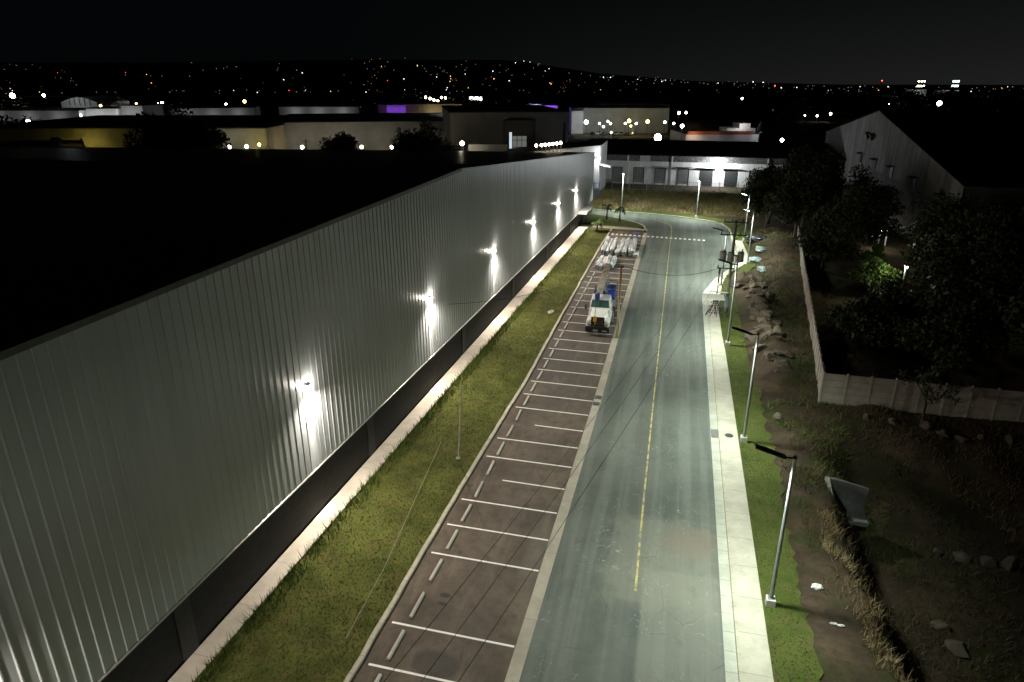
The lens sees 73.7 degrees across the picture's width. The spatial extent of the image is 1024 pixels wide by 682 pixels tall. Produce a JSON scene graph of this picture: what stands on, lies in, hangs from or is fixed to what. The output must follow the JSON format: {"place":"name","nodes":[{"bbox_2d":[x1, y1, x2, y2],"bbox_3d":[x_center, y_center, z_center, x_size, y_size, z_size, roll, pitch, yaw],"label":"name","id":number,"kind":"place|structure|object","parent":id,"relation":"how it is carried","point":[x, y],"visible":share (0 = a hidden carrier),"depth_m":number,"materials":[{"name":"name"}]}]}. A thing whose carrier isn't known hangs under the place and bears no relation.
{"place":"outdoors","nodes":[
{"label":"outdoors","id":0,"kind":"place"},
{"bbox_2d":[0,140,81,146],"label":"shed","id":1,"kind":"structure","parent":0,"point":[32,143],"depth_m":161.62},
{"bbox_2d":[265,113,443,149],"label":"warehouse","id":2,"kind":"structure","parent":0,"point":[372,131],"depth_m":192.59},
{"bbox_2d":[197,227,610,681],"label":"lawn","id":3,"kind":"structure","parent":0,"point":[318,620],"depth_m":38.06,"materials":[{"name":"green plant"}]},
{"bbox_2d":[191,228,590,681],"bbox_3d":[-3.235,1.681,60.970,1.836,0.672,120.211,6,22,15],"label":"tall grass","id":4,"kind":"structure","parent":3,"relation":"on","point":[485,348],"depth_m":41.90,"materials":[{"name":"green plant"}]},
{"bbox_2d":[456,385,461,459],"bbox_3d":[-3.513,5.433,45.015,0.533,5.506,0.306,-8,23,-20],"label":"slim pole","id":5,"kind":"object","parent":3,"relation":"on","point":[458,457],"visible":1,"depth_m":45.04,"materials":[{"name":"metal"}]},
{"bbox_2d":[0,59,1023,95],"bbox_3d":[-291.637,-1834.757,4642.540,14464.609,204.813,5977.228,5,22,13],"label":"hills","id":6,"kind":"structure","parent":0,"point":[334,77],"depth_m":3689.55,"materials":[{"name":"black"}]},
{"bbox_2d":[0,0,1023,97],"label":"sky","id":7,"kind":"structure","parent":0,"point":[838,42],"materials":[{"name":"black"}]},
{"bbox_2d":[1,95,1023,681],"bbox_3d":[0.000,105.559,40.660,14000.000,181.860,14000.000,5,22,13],"label":"ground","id":8,"kind":"structure","parent":0,"point":[845,655],"depth_m":46.93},
{"bbox_2d":[0,108,86,120],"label":"factory","id":9,"kind":"structure","parent":8,"relation":"on","point":[42,113],"depth_m":332.73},
{"bbox_2d":[49,137,84,146],"bbox_3d":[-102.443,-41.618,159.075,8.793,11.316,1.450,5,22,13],"label":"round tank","id":10,"kind":"object","parent":8,"relation":"on","point":[56,141],"visible":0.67,"depth_m":157.44,"materials":[{"name":"black metal"}]},
{"bbox_2d":[61,96,129,107],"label":"arched shed","id":11,"kind":"structure","parent":8,"relation":"on","point":[83,102],"depth_m":445.03,"materials":[{"name":"grey metal"}]},
{"bbox_2d":[77,106,121,115],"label":"factory","id":12,"kind":"structure","parent":8,"relation":"on","point":[105,110],"depth_m":337.93,"materials":[{"name":"white metal"}]},
{"bbox_2d":[0,115,285,148],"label":"warehouse","id":13,"kind":"structure","parent":8,"relation":"on","point":[242,131],"depth_m":175.66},
{"bbox_2d":[117,103,170,114],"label":"factory","id":14,"kind":"structure","parent":8,"relation":"on","point":[155,108],"depth_m":347.63,"materials":[{"name":"grey metal"}]},
{"bbox_2d":[122,101,230,148],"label":"broad tree","id":15,"kind":"object","parent":8,"relation":"on","point":[173,132],"visible":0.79,"depth_m":148.57,"materials":[{"name":"green plant"}]},
{"bbox_2d":[169,105,260,114],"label":"factory","id":16,"kind":"structure","parent":8,"relation":"on","point":[231,110],"depth_m":366.91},
{"bbox_2d":[0,91,540,123],"bbox_3d":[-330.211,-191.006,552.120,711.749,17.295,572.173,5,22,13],"label":"distant woods","id":17,"kind":"object","parent":8,"relation":"on","point":[46,102],"visible":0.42,"depth_m":606.86,"materials":[{"name":"green plant"}]},
{"bbox_2d":[0,147,594,681],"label":"warehouse","id":18,"kind":"structure","parent":8,"relation":"on","point":[184,453],"depth_m":33.33,"materials":[{"name":"metal"}]},
{"bbox_2d":[278,105,368,114],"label":"factory","id":19,"kind":"structure","parent":8,"relation":"on","point":[304,109],"depth_m":398.28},
{"bbox_2d":[318,130,363,149],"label":"bushy tree","id":20,"kind":"object","parent":8,"relation":"on","point":[345,143],"visible":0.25,"depth_m":143.07,"materials":[{"name":"green plant"}]},
{"bbox_2d":[168,226,587,681],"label":"footpath","id":21,"kind":"structure","parent":8,"relation":"on","point":[187,671],"depth_m":40.75,"materials":[{"name":"concrete"}]},
{"bbox_2d":[378,101,462,112],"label":"building","id":22,"kind":"structure","parent":8,"relation":"on","point":[409,107],"depth_m":315.05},
{"bbox_2d":[390,120,464,150],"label":"bushy tree","id":23,"kind":"object","parent":8,"relation":"on","point":[423,140],"visible":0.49,"depth_m":141.96,"materials":[{"name":"green plant"}]},
{"bbox_2d":[468,145,506,150],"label":"wall","id":24,"kind":"structure","parent":8,"relation":"on","point":[487,147],"depth_m":156.41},
{"bbox_2d":[464,103,519,104],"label":"shop building","id":25,"kind":"structure","parent":8,"relation":"on","point":[491,103],"depth_m":354.09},
{"bbox_2d":[350,229,644,681],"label":"parking bays","id":26,"kind":"object","parent":8,"relation":"on","point":[490,662],"visible":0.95,"depth_m":38.64,"materials":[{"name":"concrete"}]},
{"bbox_2d":[387,629,404,659],"bbox_3d":[-5.250,13.744,30.943,0.173,0.110,1.720,6,22,14],"label":"wheel stop","id":27,"kind":"object","parent":26,"relation":"on","point":[395,645],"visible":1,"depth_m":30.86,"materials":[{"name":"concrete"}]},
{"bbox_2d":[409,592,424,617],"bbox_3d":[-4.612,12.844,33.281,0.173,0.110,1.720,5,22,14],"label":"wheel stop","id":28,"kind":"object","parent":26,"relation":"on","point":[416,606],"visible":1,"depth_m":33.17,"materials":[{"name":"concrete"}]},
{"bbox_2d":[428,559,442,581],"bbox_3d":[-3.974,11.943,35.619,0.173,0.110,1.720,6,22,15],"label":"wheel stop","id":29,"kind":"object","parent":26,"relation":"on","point":[435,570],"visible":1,"depth_m":35.51,"materials":[{"name":"concrete"}]},
{"bbox_2d":[344,227,613,681],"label":"kerb","id":30,"kind":"structure","parent":26,"relation":"on","point":[365,650],"depth_m":39.65,"materials":[{"name":"concrete"}]},
{"bbox_2d":[368,235,640,681],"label":"bay lines","id":31,"kind":"object","parent":26,"relation":"on","point":[421,675],"visible":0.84,"depth_m":39.32,"materials":[{"name":"white paint"}]},
{"bbox_2d":[585,263,617,332],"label":"crane truck","id":32,"kind":"object","parent":26,"relation":"on","point":[602,307],"visible":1,"depth_m":69.40,"materials":[{"name":"white metal"}]},
{"bbox_2d":[600,236,610,254],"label":"wrapped bundle","id":33,"kind":"object","parent":26,"relation":"on","point":[604,246],"visible":0.92,"depth_m":100.49,"materials":[{"name":"white plastic"}]},
{"bbox_2d":[609,237,618,254],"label":"wrapped bundle","id":34,"kind":"object","parent":26,"relation":"on","point":[613,247],"visible":0.94,"depth_m":100.50,"materials":[{"name":"white plastic"}]},
{"bbox_2d":[621,238,629,256],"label":"wrapped bundle","id":35,"kind":"object","parent":26,"relation":"on","point":[624,251],"visible":0.95,"depth_m":99.56,"materials":[{"name":"white plastic"}]},
{"bbox_2d":[441,105,569,151],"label":"office block","id":36,"kind":"structure","parent":8,"relation":"on","point":[513,126],"depth_m":162.58,"materials":[{"name":"grey concrete"}]},
{"bbox_2d":[507,139,611,189],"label":"annex building","id":37,"kind":"structure","parent":8,"relation":"on","point":[598,148],"depth_m":150.46,"materials":[{"name":"white paint"}]},
{"bbox_2d":[581,224,644,230],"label":"footpath","id":38,"kind":"structure","parent":8,"relation":"on","point":[615,227],"depth_m":117.04,"materials":[{"name":"concrete"}]},
{"bbox_2d":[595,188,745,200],"bbox_3d":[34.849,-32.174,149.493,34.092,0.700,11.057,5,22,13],"label":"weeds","id":39,"kind":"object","parent":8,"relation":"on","point":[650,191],"visible":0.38,"depth_m":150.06,"materials":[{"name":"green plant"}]},
{"bbox_2d":[604,178,743,193],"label":"chain link fence","id":40,"kind":"object","parent":8,"relation":"on","point":[675,185],"visible":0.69,"depth_m":153.08,"materials":[{"name":"metal"}]},
{"bbox_2d":[592,185,758,215],"bbox_3d":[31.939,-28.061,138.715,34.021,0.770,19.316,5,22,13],"label":"dry brush","id":41,"kind":"object","parent":8,"relation":"on","point":[678,210],"visible":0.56,"depth_m":135.86,"materials":[{"name":"brown plant"}]},
{"bbox_2d":[592,207,823,681],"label":"verge","id":42,"kind":"structure","parent":8,"relation":"on","point":[783,655],"depth_m":40.01,"materials":[{"name":"green plant"}]},
{"bbox_2d":[718,258,737,345],"bbox_3d":[19.989,-3.540,64.350,1.972,8.502,0.459,5,22,13],"label":"street lamp","id":43,"kind":"object","parent":42,"relation":"on","point":[727,342],"visible":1,"depth_m":64.07,"materials":[{"name":"grey metal"}]},
{"bbox_2d":[717,218,748,311],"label":"utility pole","id":44,"kind":"object","parent":42,"relation":"on","point":[740,256],"visible":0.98,"depth_m":72.50,"materials":[{"name":"concrete"}]},
{"bbox_2d":[384,234,722,681],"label":"overhead cable","id":45,"kind":"object","parent":44,"relation":"attached to","point":[524,506],"visible":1,"depth_m":25.95,"materials":[{"name":"black metal"}]},
{"bbox_2d":[421,236,730,681],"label":"overhead cable","id":46,"kind":"object","parent":44,"relation":"attached to","point":[549,505],"visible":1,"depth_m":25.27,"materials":[{"name":"black metal"}]},
{"bbox_2d":[458,233,744,681],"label":"overhead cable","id":47,"kind":"object","parent":44,"relation":"attached to","point":[578,499],"visible":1,"depth_m":25.82,"materials":[{"name":"black metal"}]},
{"bbox_2d":[732,326,759,442],"bbox_3d":[15.653,3.123,46.982,1.972,8.554,0.459,5,22,13],"label":"street lamp","id":48,"kind":"object","parent":42,"relation":"on","point":[743,438],"visible":1,"depth_m":46.69,"materials":[{"name":"grey metal"}]},
{"bbox_2d":[743,209,754,263],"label":"street lamp","id":49,"kind":"object","parent":42,"relation":"on","point":[748,261],"visible":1,"depth_m":93.25,"materials":[{"name":"grey metal"}]},
{"bbox_2d":[755,444,796,607],"bbox_3d":[11.860,8.822,31.969,1.972,8.713,0.459,5,22,13],"label":"street lamp","id":50,"kind":"object","parent":42,"relation":"on","point":[770,600],"visible":1,"depth_m":31.58,"materials":[{"name":"grey metal"}]},
{"bbox_2d":[707,263,742,681],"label":"kerb","id":51,"kind":"structure","parent":8,"relation":"on","point":[739,662],"depth_m":38.75,"materials":[{"name":"concrete"}]},
{"bbox_2d":[731,271,750,285],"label":"soil mound","id":52,"kind":"object","parent":8,"relation":"on","point":[741,275],"visible":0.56,"depth_m":84.38,"materials":[{"name":"brown soil"}]},
{"bbox_2d":[744,331,759,340],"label":"boulder","id":53,"kind":"object","parent":8,"relation":"on","point":[750,337],"visible":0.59,"depth_m":66.46,"materials":[{"name":"stone"}]},
{"bbox_2d":[745,235,766,241],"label":"tarpaulin","id":54,"kind":"object","parent":8,"relation":"on","point":[755,238],"visible":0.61,"depth_m":105.05,"materials":[{"name":"plastic"}]},
{"bbox_2d":[737,176,793,227],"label":"leafy tree","id":55,"kind":"object","parent":8,"relation":"on","point":[758,194],"visible":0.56,"depth_m":111.71,"materials":[{"name":"green plant"}]},
{"bbox_2d":[742,161,794,194],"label":"leafy tree","id":56,"kind":"object","parent":8,"relation":"on","point":[772,166],"visible":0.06,"depth_m":125.62,"materials":[{"name":"green plant"}]},
{"bbox_2d":[749,166,790,223],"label":"leafy tree","id":57,"kind":"object","parent":8,"relation":"on","point":[760,176],"visible":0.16,"depth_m":117.37,"materials":[{"name":"green plant"}]},
{"bbox_2d":[772,326,782,336],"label":"boulder","id":58,"kind":"object","parent":8,"relation":"on","point":[777,330],"visible":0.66,"depth_m":65.81,"materials":[{"name":"stone"}]},
{"bbox_2d":[772,359,792,367],"bbox_3d":[23.465,2.060,59.237,1.680,0.933,1.262,-2,24,10],"label":"boulder","id":59,"kind":"object","parent":8,"relation":"on","point":[781,363],"visible":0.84,"depth_m":58.99,"materials":[{"name":"stone"}]},
{"bbox_2d":[762,164,836,236],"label":"leafy tree","id":60,"kind":"object","parent":8,"relation":"on","point":[805,197],"visible":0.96,"depth_m":98.19,"materials":[{"name":"green plant"}]},
{"bbox_2d":[770,144,848,227],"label":"leafy tree","id":61,"kind":"object","parent":8,"relation":"on","point":[833,182],"visible":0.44,"depth_m":108.70,"materials":[{"name":"green plant"}]},
{"bbox_2d":[797,223,824,398],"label":"concrete fence","id":62,"kind":"object","parent":8,"relation":"on","point":[817,352],"visible":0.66,"depth_m":65.50,"materials":[{"name":"grey concrete"}]},
{"bbox_2d":[761,271,873,542],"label":"weeds","id":63,"kind":"object","parent":8,"relation":"on","point":[804,432],"visible":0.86,"depth_m":52.92,"materials":[{"name":"brown plant"}]},
{"bbox_2d":[792,216,862,270],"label":"leafy tree","id":64,"kind":"object","parent":8,"relation":"on","point":[826,240],"visible":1,"depth_m":84.40,"materials":[{"name":"green plant"}]},
{"bbox_2d":[746,227,913,428],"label":"weeds","id":65,"kind":"object","parent":8,"relation":"on","point":[775,278],"visible":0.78,"depth_m":73.53,"materials":[{"name":"green plant"}]},
{"bbox_2d":[824,476,868,526],"bbox_3d":[21.062,10.395,42.773,2.630,2.450,2.620,5,22,13],"label":"culvert headwall","id":66,"kind":"object","parent":8,"relation":"on","point":[853,499],"visible":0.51,"depth_m":43.53,"materials":[{"name":"concrete"}]},
{"bbox_2d":[812,181,902,245],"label":"leafy tree","id":67,"kind":"object","parent":8,"relation":"on","point":[866,217],"visible":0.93,"depth_m":88.99,"materials":[{"name":"green plant"}]},
{"bbox_2d":[831,164,905,215],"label":"leafy tree","id":68,"kind":"object","parent":8,"relation":"on","point":[864,180],"visible":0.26,"depth_m":99.89,"materials":[{"name":"green plant"}]},
{"bbox_2d":[824,296,914,352],"bbox_3d":[33.451,-1.350,63.473,7.357,5.710,7.064,-5,22,-14],"label":"leafy tree","id":69,"kind":"object","parent":8,"relation":"on","point":[872,320],"visible":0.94,"depth_m":62.34,"materials":[{"name":"green plant"}]},
{"bbox_2d":[858,242,888,263],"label":"yard bush","id":70,"kind":"object","parent":8,"relation":"on","point":[877,251],"visible":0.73,"depth_m":85.04,"materials":[{"name":"green plant"}]},
{"bbox_2d":[847,256,902,295],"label":"yard bush","id":71,"kind":"object","parent":8,"relation":"on","point":[870,272],"visible":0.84,"depth_m":74.87,"materials":[{"name":"green plant"}]},
{"bbox_2d":[855,273,933,321],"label":"leafy tree","id":72,"kind":"object","parent":8,"relation":"on","point":[897,295],"visible":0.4,"depth_m":65.81,"materials":[{"name":"green plant"}]},
{"bbox_2d":[771,395,1023,681],"bbox_3d":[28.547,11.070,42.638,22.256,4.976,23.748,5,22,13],"label":"weeds","id":73,"kind":"object","parent":8,"relation":"on","point":[861,583],"visible":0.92,"depth_m":43.30,"materials":[{"name":"plant"}]},
{"bbox_2d":[897,81,926,98],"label":"tower block","id":74,"kind":"structure","parent":8,"relation":"on","point":[900,91],"depth_m":1126.70,"materials":[{"name":"beige"}]},
{"bbox_2d":[818,366,1023,421],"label":"concrete fence","id":75,"kind":"object","parent":8,"relation":"on","point":[977,403],"visible":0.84,"depth_m":51.91,"materials":[{"name":"grey concrete"}]},
{"bbox_2d":[825,110,1023,243],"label":"gabled warehouse","id":76,"kind":"structure","parent":8,"relation":"on","point":[916,155],"depth_m":110.68,"materials":[{"name":"metal"}]},
{"bbox_2d":[919,421,932,429],"bbox_3d":[30.515,6.282,50.381,0.915,0.755,0.832,-19,34,-9],"label":"boulder","id":77,"kind":"object","parent":8,"relation":"on","point":[926,425],"visible":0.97,"depth_m":50.13,"materials":[{"name":"stone"}]},
{"bbox_2d":[893,362,962,421],"bbox_3d":[30.599,4.069,50.224,4.394,5.222,4.421,-6,22,-14],"label":"bare tree","id":78,"kind":"object","parent":8,"relation":"on","point":[934,375],"visible":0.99,"depth_m":49.76,"materials":[{"name":"plant"}]},
{"bbox_2d":[903,224,964,295],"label":"leafy tree","id":79,"kind":"object","parent":8,"relation":"on","point":[913,276],"visible":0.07,"depth_m":76.53,"materials":[{"name":"green plant"}]},
{"bbox_2d":[930,620,949,632],"bbox_3d":[23.150,15.449,37.001,0.877,0.718,0.704,3,21,7],"label":"boulder","id":80,"kind":"object","parent":8,"relation":"on","point":[942,625],"visible":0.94,"depth_m":36.74,"materials":[{"name":"grey stone"}]},
{"bbox_2d":[898,190,994,256],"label":"leafy tree","id":81,"kind":"object","parent":8,"relation":"on","point":[940,210],"visible":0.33,"depth_m":81.82,"materials":[{"name":"green plant"}]},
{"bbox_2d":[892,304,1006,369],"bbox_3d":[37.251,-0.107,58.851,7.783,6.708,8.347,-10,23,-25],"label":"leafy tree","id":82,"kind":"object","parent":8,"relation":"on","point":[946,337],"visible":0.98,"depth_m":56.95,"materials":[{"name":"green plant"}]},
{"bbox_2d":[944,639,969,657],"bbox_3d":[23.089,15.906,35.447,1.064,0.734,1.204,-4,34,31],"label":"boulder","id":83,"kind":"object","parent":8,"relation":"on","point":[954,646],"visible":0.96,"depth_m":35.20,"materials":[{"name":"grey stone"}]},
{"bbox_2d":[900,206,1023,298],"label":"leafy tree","id":84,"kind":"object","parent":8,"relation":"on","point":[990,250],"visible":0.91,"depth_m":62.95,"materials":[{"name":"green plant"}]},
{"bbox_2d":[953,551,970,563],"bbox_3d":[27.880,13.394,42.269,0.876,0.624,1.113,7,22,17],"label":"boulder","id":85,"kind":"object","parent":8,"relation":"on","point":[964,557],"visible":0.93,"depth_m":42.02,"materials":[{"name":"grey stone"}]},
{"bbox_2d":[913,271,1023,350],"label":"leafy tree","id":86,"kind":"object","parent":8,"relation":"on","point":[989,305],"visible":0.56,"depth_m":60.39,"materials":[{"name":"green plant"}]},
{"bbox_2d":[980,555,999,567],"bbox_3d":[29.155,13.551,41.604,1.061,0.741,0.934,5,33,21],"label":"boulder","id":87,"kind":"object","parent":8,"relation":"on","point":[987,561],"visible":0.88,"depth_m":41.40,"materials":[{"name":"grey stone"}]},
{"bbox_2d":[999,556,1018,569],"bbox_3d":[30.048,13.404,41.215,1.056,1.036,0.795,-8,23,-21],"label":"boulder","id":88,"kind":"object","parent":8,"relation":"on","point":[1011,561],"visible":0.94,"depth_m":40.98,"materials":[{"name":"grey stone"}]},
{"bbox_2d":[996,290,1023,343],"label":"leafy tree","id":89,"kind":"object","parent":8,"relation":"on","point":[1014,314],"visible":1,"depth_m":54.45,"materials":[{"name":"green plant"}]},
{"bbox_2d":[584,214,642,227],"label":"lawn","id":90,"kind":"structure","parent":0,"point":[609,221],"depth_m":121.88,"materials":[{"name":"green plant"}]},
{"bbox_2d":[519,210,734,681],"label":"road","id":91,"kind":"structure","parent":0,"point":[599,619],"depth_m":40.32,"materials":[{"name":"grey asphalt"}]},
{"bbox_2d":[504,233,646,681],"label":"concrete strip","id":92,"kind":"object","parent":91,"relation":"on","point":[516,665],"visible":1,"depth_m":39.23,"materials":[{"name":"grey concrete"}]},
{"bbox_2d":[616,264,623,337],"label":"utility pole","id":93,"kind":"object","parent":92,"relation":"on","point":[618,308],"visible":1,"depth_m":66.13,"materials":[{"name":"orange wood"}]},
{"bbox_2d":[597,212,671,590],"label":"line","id":94,"kind":"object","parent":91,"relation":"on","point":[637,568],"visible":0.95,"depth_m":46.76,"materials":[{"name":"yellow paint"}]},
{"bbox_2d":[592,209,736,254],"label":"kerb","id":95,"kind":"structure","parent":91,"relation":"on","point":[728,228],"depth_m":125.22,"materials":[{"name":"concrete"}]},
{"bbox_2d":[702,265,738,681],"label":"gutter","id":96,"kind":"object","parent":91,"relation":"on","point":[730,660],"visible":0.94,"depth_m":38.62,"materials":[{"name":"concrete"}]},
{"bbox_2d":[670,122,758,141],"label":"store building","id":97,"kind":"structure","parent":0,"point":[741,131],"depth_m":252.10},
{"bbox_2d":[588,138,846,187],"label":"warehouse","id":98,"kind":"structure","parent":0,"point":[677,162],"depth_m":164.15,"materials":[{"name":"white paint"}]},
{"bbox_2d":[611,166,622,182],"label":"loading door","id":99,"kind":"structure","parent":98,"relation":"in","point":[616,171],"depth_m":166.45,"materials":[{"name":"grey metal"}]},
{"bbox_2d":[633,167,644,181],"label":"loading door","id":100,"kind":"structure","parent":98,"relation":"in","point":[638,175],"depth_m":165.28,"materials":[{"name":"grey metal"}]},
{"bbox_2d":[654,168,665,182],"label":"loading door","id":101,"kind":"structure","parent":98,"relation":"in","point":[660,174],"depth_m":164.23,"materials":[{"name":"grey metal"}]},
{"bbox_2d":[677,168,689,183],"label":"loading door","id":102,"kind":"structure","parent":98,"relation":"in","point":[683,173],"depth_m":163.03,"materials":[{"name":"grey metal"}]},
{"bbox_2d":[699,169,712,185],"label":"loading door","id":103,"kind":"structure","parent":98,"relation":"in","point":[706,175],"depth_m":161.92,"materials":[{"name":"grey metal"}]},
{"bbox_2d":[724,170,737,186],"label":"loading door","id":104,"kind":"structure","parent":98,"relation":"in","point":[730,177],"depth_m":160.70,"materials":[{"name":"grey metal"}]},
{"bbox_2d":[709,240,773,681],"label":"pavement","id":105,"kind":"structure","parent":0,"point":[755,657],"depth_m":38.01,"materials":[{"name":"concrete"}]},
{"bbox_2d":[702,259,736,316],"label":"equipment stand","id":106,"kind":"object","parent":105,"relation":"on","point":[716,298],"visible":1,"depth_m":72.95,"materials":[{"name":"white paint"}]},
{"bbox_2d":[801,467,916,681],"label":"dry grass","id":107,"kind":"structure","parent":0,"point":[880,644],"depth_m":32.77,"materials":[{"name":"beige plant"}]},
{"bbox_3d":[-7.550,13.595,31.001,0.040,0.340,0.035,5,22,13],"label":"stake","id":108,"kind":"object","parent":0,"visible":0},
{"bbox_2d":[346,441,441,637],"bbox_3d":[-6.125,10.244,39.336,0.247,0.060,18.271,3,21,8],"label":"guide rope","id":109,"kind":"object","parent":108,"relation":"attached to","point":[394,544],"visible":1,"depth_m":36.91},
{"label":"lawn","id":110,"kind":"structure","parent":0,"visible":0},
{"bbox_2d":[565,102,669,133],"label":"office building","id":111,"kind":"structure","parent":110,"relation":"on","point":[617,115],"depth_m":314.50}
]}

